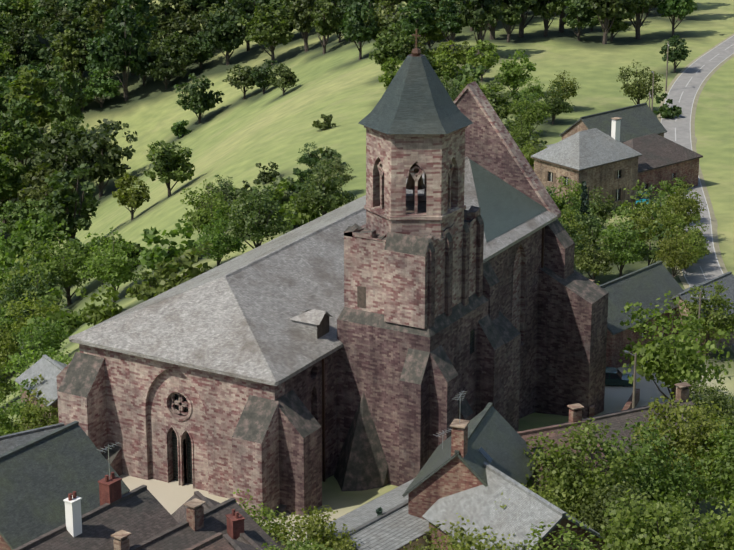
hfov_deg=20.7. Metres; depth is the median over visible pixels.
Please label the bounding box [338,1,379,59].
broad tree
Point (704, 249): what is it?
tree
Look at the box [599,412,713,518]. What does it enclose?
tree
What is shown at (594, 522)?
tree
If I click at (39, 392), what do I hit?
sparse tree
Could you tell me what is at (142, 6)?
tall tree
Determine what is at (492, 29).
tall tree
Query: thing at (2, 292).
tree
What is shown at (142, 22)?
broad tree
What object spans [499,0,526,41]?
tall tree
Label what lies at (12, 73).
broad tree
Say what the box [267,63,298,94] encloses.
broad tree
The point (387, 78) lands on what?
broad tree
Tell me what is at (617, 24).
broad tree
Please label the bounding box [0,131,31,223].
tall tree
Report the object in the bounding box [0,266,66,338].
tree
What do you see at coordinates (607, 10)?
tall tree
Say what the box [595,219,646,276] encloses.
tree
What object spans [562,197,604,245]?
tree
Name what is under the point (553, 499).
tree
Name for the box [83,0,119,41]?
tall tree
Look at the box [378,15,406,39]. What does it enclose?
broad tree
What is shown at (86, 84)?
broad tree
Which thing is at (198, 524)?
house
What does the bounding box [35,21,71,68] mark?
tall tree
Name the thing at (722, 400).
tree
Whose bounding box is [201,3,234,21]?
broad tree
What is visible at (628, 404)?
garden walls
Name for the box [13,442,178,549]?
house bottom
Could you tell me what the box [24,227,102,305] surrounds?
tree
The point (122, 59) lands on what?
tall tree
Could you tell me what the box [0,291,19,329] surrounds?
tree
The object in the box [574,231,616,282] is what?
tree
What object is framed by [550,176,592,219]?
tree
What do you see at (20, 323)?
tree
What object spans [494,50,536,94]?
broad tree
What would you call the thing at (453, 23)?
tall tree
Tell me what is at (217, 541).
house
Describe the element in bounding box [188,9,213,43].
broad tree
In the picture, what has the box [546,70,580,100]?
tree
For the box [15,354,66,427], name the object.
house
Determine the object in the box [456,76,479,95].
tree
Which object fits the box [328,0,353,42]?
broad tree
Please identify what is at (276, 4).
broad tree
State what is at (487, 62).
broad tree
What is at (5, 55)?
broad tree
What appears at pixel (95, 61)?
broad tree
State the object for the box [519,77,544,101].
tree
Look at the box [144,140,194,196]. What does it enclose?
broad tree
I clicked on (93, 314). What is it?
tree
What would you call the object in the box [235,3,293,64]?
broad tree
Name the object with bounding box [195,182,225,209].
tree
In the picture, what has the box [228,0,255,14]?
broad tree
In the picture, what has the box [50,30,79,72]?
tall tree
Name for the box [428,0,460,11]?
broad tree
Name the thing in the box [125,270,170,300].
tree
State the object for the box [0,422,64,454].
roof
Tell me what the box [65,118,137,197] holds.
broad tree
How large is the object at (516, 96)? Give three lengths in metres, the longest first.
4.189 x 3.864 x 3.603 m
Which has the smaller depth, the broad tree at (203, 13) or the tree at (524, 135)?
the tree at (524, 135)
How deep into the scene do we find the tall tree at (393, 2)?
410.90 m
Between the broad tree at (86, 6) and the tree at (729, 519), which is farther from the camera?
the broad tree at (86, 6)
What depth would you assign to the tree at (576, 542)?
115.99 m
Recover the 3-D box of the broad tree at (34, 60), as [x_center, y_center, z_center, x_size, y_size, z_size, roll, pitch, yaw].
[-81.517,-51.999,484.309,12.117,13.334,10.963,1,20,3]
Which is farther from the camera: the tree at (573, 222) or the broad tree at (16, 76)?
the broad tree at (16, 76)
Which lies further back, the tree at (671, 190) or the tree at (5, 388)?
the tree at (671, 190)
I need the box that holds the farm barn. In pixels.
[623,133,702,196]
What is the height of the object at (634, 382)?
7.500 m
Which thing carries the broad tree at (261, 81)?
on the terrain ground
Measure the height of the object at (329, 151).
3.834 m
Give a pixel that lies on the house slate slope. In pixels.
(523, 511)
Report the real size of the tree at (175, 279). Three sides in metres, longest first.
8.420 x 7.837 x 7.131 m
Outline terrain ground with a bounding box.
[0,0,733,547]
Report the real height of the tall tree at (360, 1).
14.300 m
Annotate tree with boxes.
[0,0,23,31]
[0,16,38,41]
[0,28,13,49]
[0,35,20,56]
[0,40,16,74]
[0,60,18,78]
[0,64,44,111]
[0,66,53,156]
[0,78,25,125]
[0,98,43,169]
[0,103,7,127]
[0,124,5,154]
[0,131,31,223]
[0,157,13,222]
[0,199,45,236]
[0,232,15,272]
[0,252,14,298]
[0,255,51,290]
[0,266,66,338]
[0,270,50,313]
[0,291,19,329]
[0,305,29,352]
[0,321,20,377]
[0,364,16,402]
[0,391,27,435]
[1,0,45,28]
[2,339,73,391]
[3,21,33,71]
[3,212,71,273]
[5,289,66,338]
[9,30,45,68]
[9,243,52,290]
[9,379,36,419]
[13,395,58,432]
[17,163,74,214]
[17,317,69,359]
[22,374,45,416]
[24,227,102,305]
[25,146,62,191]
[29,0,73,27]
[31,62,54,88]
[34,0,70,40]
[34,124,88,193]
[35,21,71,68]
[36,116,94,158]
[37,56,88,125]
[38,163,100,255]
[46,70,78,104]
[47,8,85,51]
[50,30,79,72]
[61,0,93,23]
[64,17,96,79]
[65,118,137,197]
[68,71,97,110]
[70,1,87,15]
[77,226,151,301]
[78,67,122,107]
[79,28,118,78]
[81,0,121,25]
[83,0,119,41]
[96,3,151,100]
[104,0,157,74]
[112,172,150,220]
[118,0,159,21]
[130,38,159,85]
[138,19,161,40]
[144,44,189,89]
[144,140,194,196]
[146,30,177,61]
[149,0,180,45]
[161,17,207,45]
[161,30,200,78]
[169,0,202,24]
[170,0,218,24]
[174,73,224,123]
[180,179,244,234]
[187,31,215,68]
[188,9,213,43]
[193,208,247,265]
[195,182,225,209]
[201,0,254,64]
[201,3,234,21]
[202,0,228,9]
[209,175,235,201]
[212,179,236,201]
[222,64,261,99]
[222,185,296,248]
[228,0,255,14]
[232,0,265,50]
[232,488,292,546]
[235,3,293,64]
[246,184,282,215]
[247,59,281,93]
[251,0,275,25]
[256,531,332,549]
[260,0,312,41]
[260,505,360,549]
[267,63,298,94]
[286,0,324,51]
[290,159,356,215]
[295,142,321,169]
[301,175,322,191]
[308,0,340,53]
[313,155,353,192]
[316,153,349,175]
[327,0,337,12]
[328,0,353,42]
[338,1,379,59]
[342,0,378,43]
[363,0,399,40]
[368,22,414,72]
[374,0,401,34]
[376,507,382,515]
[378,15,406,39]
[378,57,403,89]
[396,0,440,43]
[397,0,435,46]
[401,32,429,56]
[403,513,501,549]
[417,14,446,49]
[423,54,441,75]
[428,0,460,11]
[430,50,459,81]
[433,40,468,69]
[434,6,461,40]
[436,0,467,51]
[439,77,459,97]
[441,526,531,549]
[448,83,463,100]
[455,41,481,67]
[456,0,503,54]
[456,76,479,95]
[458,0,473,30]
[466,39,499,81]
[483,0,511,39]
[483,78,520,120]
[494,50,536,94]
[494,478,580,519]
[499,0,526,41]
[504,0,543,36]
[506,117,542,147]
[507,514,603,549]
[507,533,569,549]
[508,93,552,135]
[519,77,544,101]
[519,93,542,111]
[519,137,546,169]
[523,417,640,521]
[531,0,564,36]
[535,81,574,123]
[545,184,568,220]
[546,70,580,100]
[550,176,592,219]
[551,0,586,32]
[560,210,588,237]
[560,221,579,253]
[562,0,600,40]
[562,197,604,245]
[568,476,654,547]
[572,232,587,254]
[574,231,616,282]
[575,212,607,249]
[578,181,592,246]
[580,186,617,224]
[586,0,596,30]
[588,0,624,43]
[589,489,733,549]
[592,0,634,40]
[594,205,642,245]
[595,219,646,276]
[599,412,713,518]
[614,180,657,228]
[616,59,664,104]
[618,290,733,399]
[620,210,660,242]
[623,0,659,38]
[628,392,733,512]
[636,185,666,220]
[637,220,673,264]
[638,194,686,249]
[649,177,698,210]
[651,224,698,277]
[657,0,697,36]
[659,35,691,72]
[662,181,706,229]
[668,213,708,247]
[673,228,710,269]
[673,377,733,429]
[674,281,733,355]
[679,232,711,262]
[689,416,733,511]
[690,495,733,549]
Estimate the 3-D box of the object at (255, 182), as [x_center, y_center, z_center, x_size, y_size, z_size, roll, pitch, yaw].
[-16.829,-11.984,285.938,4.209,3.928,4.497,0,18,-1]
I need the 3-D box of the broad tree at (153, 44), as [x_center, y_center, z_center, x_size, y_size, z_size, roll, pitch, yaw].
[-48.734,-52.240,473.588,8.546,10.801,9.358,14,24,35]
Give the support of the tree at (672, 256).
on the terrain ground
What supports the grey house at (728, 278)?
on the terrain ground
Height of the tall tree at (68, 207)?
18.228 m
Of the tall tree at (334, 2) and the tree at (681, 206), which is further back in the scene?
the tall tree at (334, 2)
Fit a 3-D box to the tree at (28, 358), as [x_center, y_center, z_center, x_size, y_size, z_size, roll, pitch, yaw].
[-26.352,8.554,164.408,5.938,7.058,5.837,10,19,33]
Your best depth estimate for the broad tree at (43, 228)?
326.15 m
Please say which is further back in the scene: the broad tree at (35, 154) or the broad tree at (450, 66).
the broad tree at (35, 154)
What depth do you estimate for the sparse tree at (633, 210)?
245.69 m
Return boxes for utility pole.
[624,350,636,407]
[651,71,653,111]
[665,41,668,90]
[691,291,709,381]
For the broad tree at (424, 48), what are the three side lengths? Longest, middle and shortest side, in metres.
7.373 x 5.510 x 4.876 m
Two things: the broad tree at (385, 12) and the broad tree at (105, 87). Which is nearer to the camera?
the broad tree at (385, 12)
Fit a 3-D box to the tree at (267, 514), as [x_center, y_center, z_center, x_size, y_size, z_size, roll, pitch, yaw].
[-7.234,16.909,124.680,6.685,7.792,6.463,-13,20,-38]
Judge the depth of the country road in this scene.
310.38 m
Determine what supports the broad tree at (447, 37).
on the terrain ground
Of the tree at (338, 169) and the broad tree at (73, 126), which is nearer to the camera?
the tree at (338, 169)
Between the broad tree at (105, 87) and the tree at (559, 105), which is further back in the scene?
the broad tree at (105, 87)
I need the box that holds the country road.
[657,34,733,352]
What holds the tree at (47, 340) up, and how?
on the terrain ground
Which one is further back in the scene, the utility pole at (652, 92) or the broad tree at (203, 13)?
the broad tree at (203, 13)
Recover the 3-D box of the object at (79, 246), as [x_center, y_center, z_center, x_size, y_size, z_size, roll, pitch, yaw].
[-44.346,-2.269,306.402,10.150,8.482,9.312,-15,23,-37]
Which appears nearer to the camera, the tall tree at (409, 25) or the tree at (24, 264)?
the tree at (24, 264)
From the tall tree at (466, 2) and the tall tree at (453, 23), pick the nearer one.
the tall tree at (453, 23)
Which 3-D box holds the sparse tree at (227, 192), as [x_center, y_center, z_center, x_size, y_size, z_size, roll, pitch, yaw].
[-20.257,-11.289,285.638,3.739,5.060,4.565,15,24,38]
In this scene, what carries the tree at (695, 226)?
on the terrain ground
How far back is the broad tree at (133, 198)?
327.47 m
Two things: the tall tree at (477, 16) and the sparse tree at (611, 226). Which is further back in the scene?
the tall tree at (477, 16)
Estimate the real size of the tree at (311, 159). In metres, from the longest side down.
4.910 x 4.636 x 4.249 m
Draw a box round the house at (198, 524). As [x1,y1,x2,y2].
[111,498,281,549]
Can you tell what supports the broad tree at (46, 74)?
on the terrain ground
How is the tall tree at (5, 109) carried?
on the terrain ground
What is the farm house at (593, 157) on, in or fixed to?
on the terrain ground
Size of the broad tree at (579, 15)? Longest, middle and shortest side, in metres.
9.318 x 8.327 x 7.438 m
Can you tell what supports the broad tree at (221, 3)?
on the terrain ground
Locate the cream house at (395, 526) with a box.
[307,429,450,549]
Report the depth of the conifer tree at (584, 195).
237.40 m
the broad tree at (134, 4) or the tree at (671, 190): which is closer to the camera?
the tree at (671, 190)
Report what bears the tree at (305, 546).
on the terrain ground
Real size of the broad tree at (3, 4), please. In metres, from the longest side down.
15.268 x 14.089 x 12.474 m
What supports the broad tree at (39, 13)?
on the terrain ground
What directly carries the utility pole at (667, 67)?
on the terrain ground
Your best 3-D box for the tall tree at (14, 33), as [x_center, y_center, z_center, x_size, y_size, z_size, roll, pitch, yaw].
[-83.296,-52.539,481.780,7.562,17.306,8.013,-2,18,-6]
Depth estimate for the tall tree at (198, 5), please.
490.97 m
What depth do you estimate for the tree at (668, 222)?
236.33 m
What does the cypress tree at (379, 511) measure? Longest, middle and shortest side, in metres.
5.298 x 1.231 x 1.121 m
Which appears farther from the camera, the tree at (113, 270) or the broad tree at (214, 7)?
the broad tree at (214, 7)
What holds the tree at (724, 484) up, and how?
on the terrain ground
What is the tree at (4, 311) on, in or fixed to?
on the terrain ground
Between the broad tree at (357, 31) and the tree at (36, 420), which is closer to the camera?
the tree at (36, 420)
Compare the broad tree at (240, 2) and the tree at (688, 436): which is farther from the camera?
the broad tree at (240, 2)
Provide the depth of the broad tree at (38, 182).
397.61 m
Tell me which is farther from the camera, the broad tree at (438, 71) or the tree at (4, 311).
the broad tree at (438, 71)
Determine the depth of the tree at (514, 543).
120.19 m
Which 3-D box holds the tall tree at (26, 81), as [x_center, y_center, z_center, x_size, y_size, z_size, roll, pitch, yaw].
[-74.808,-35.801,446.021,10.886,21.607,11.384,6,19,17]
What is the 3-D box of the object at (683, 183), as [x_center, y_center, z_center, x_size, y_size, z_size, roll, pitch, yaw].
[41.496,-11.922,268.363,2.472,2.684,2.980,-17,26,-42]
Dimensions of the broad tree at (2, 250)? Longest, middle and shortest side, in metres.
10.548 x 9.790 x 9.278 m
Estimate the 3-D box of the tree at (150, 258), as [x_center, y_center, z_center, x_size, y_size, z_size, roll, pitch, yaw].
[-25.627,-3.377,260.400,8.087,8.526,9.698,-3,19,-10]
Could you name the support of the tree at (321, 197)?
on the terrain ground
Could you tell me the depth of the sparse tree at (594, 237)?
233.06 m
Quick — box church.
[56,29,608,520]
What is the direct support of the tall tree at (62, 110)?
on the terrain ground
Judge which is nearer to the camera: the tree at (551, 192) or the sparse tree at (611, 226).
the sparse tree at (611, 226)
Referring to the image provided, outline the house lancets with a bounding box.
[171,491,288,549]
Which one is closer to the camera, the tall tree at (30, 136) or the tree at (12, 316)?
the tree at (12, 316)
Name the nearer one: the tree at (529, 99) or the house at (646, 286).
the house at (646, 286)
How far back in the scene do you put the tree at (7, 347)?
271.85 m
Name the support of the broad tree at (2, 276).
on the terrain ground
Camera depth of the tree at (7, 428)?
152.26 m
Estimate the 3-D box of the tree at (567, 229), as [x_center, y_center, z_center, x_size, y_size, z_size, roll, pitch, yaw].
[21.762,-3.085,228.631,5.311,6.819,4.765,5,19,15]
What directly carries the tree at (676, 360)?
on the terrain ground
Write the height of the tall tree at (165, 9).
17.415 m
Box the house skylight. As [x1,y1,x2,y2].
[517,403,613,528]
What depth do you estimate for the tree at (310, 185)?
268.55 m
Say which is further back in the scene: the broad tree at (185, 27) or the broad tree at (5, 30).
the broad tree at (5, 30)
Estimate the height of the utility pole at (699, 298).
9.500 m
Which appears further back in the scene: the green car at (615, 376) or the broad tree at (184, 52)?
the broad tree at (184, 52)
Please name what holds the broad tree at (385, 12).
on the terrain ground
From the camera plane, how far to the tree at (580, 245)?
233.13 m
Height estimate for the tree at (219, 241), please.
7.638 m
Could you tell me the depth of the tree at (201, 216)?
258.81 m
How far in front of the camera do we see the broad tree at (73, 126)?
422.41 m
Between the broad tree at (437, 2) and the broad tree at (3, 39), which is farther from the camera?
the broad tree at (3, 39)
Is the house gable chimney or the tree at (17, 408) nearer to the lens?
the house gable chimney
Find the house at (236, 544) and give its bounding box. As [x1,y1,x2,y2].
[223,534,256,549]
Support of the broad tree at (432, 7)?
on the terrain ground
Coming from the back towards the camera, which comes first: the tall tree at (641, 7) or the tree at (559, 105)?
the tall tree at (641, 7)
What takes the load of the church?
on the terrain ground
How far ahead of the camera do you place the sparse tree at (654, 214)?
245.14 m
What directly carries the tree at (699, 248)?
on the terrain ground
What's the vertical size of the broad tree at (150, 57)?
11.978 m
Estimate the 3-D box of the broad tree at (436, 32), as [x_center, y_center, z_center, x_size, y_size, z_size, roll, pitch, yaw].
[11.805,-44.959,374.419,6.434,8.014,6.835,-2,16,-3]
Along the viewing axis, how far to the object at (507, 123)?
298.41 m
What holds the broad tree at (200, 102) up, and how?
on the terrain ground
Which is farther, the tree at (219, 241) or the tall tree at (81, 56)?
the tall tree at (81, 56)
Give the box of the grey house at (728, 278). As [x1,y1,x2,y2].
[671,271,733,354]
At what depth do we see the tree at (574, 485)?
130.73 m
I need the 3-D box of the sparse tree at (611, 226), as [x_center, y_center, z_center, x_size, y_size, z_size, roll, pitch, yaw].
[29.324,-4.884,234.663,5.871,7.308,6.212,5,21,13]
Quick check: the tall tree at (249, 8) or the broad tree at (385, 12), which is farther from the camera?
the tall tree at (249, 8)
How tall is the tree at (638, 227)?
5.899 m
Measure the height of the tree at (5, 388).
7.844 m
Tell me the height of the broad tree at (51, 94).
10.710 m
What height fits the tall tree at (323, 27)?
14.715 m
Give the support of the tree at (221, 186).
on the terrain ground
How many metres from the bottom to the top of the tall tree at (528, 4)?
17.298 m
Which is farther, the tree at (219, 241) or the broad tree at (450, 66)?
the broad tree at (450, 66)
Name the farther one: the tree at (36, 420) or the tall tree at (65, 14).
the tall tree at (65, 14)
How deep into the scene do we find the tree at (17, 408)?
156.29 m
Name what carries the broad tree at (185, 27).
on the terrain ground
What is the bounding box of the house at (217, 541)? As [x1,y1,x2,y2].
[185,532,233,549]
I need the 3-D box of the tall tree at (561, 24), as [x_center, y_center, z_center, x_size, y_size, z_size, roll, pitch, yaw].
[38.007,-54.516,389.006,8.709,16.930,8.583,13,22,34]
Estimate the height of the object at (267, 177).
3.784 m
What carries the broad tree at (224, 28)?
on the terrain ground
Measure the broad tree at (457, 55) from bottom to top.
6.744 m
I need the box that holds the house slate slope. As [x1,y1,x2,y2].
[422,461,609,549]
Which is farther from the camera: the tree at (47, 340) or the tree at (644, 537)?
the tree at (47, 340)
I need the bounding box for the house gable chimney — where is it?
[402,391,536,519]
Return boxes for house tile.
[540,382,707,491]
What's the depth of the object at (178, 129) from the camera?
418.93 m
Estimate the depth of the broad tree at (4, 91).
453.93 m
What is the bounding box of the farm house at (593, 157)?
[530,117,641,208]
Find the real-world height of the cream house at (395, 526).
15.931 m
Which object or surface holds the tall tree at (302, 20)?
on the terrain ground
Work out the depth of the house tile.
151.00 m
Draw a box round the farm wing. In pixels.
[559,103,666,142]
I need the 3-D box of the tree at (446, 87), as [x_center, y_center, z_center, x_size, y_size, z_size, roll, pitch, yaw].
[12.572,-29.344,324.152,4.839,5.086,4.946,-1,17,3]
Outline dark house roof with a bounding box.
[0,421,129,549]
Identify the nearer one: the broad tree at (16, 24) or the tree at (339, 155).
the tree at (339, 155)
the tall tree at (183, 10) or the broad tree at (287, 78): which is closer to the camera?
the broad tree at (287, 78)
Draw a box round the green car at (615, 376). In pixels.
[605,367,632,386]
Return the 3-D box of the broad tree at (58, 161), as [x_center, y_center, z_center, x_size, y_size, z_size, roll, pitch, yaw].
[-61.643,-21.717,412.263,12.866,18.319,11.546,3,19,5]
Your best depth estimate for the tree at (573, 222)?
236.47 m
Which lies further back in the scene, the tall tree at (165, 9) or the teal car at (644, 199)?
the tall tree at (165, 9)
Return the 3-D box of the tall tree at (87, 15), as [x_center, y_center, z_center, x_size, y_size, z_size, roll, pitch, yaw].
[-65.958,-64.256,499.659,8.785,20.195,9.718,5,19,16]
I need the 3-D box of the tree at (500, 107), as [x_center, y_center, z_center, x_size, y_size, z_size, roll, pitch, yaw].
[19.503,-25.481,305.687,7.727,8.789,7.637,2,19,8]
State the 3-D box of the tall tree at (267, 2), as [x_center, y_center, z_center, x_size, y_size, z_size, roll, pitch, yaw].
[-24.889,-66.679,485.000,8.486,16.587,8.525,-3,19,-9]
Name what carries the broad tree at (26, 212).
on the terrain ground
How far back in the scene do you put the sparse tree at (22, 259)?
308.15 m
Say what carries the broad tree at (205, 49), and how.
on the terrain ground
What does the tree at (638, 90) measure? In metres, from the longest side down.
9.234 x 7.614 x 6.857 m
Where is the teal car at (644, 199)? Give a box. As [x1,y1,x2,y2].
[635,191,648,205]
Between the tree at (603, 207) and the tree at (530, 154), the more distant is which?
the tree at (530, 154)
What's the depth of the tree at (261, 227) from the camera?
239.35 m
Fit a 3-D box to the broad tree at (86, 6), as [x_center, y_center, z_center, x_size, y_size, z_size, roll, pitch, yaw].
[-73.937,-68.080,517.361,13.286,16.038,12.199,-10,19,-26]
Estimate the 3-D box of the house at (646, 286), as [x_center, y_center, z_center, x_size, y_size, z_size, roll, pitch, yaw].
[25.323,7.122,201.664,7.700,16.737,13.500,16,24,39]
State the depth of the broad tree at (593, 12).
391.30 m
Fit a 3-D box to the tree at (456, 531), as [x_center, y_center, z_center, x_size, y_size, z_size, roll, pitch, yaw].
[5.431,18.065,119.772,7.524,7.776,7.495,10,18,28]
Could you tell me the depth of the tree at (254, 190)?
268.90 m
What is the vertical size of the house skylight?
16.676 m
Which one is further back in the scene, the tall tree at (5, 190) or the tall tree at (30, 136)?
the tall tree at (30, 136)
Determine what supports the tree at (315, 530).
on the terrain ground
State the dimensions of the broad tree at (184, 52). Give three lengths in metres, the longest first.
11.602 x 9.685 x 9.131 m
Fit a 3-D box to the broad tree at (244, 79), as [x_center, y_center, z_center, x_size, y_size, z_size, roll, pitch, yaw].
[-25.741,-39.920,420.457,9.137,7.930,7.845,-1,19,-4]
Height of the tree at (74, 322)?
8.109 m
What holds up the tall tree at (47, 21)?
on the terrain ground
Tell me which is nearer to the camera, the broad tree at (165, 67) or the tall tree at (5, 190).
the tall tree at (5, 190)
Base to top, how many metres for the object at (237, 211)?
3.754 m
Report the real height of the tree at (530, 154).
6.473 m
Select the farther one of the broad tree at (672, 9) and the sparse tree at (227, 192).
the broad tree at (672, 9)
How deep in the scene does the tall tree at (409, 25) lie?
370.35 m
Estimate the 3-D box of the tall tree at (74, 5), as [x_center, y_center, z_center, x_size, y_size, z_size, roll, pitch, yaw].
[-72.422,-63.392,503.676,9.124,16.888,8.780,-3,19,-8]
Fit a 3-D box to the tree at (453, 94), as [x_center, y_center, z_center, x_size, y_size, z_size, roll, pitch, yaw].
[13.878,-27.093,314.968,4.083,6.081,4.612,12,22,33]
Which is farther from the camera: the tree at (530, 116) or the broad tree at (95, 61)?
the broad tree at (95, 61)
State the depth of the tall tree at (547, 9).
383.92 m
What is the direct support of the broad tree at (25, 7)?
on the terrain ground
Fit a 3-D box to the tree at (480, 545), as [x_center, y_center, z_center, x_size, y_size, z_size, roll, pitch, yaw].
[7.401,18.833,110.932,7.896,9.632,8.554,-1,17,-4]
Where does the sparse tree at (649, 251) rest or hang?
on the terrain ground
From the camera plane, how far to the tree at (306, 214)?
255.71 m
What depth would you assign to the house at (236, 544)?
115.12 m
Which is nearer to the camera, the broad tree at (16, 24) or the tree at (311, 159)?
the tree at (311, 159)
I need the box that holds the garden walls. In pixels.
[589,389,639,416]

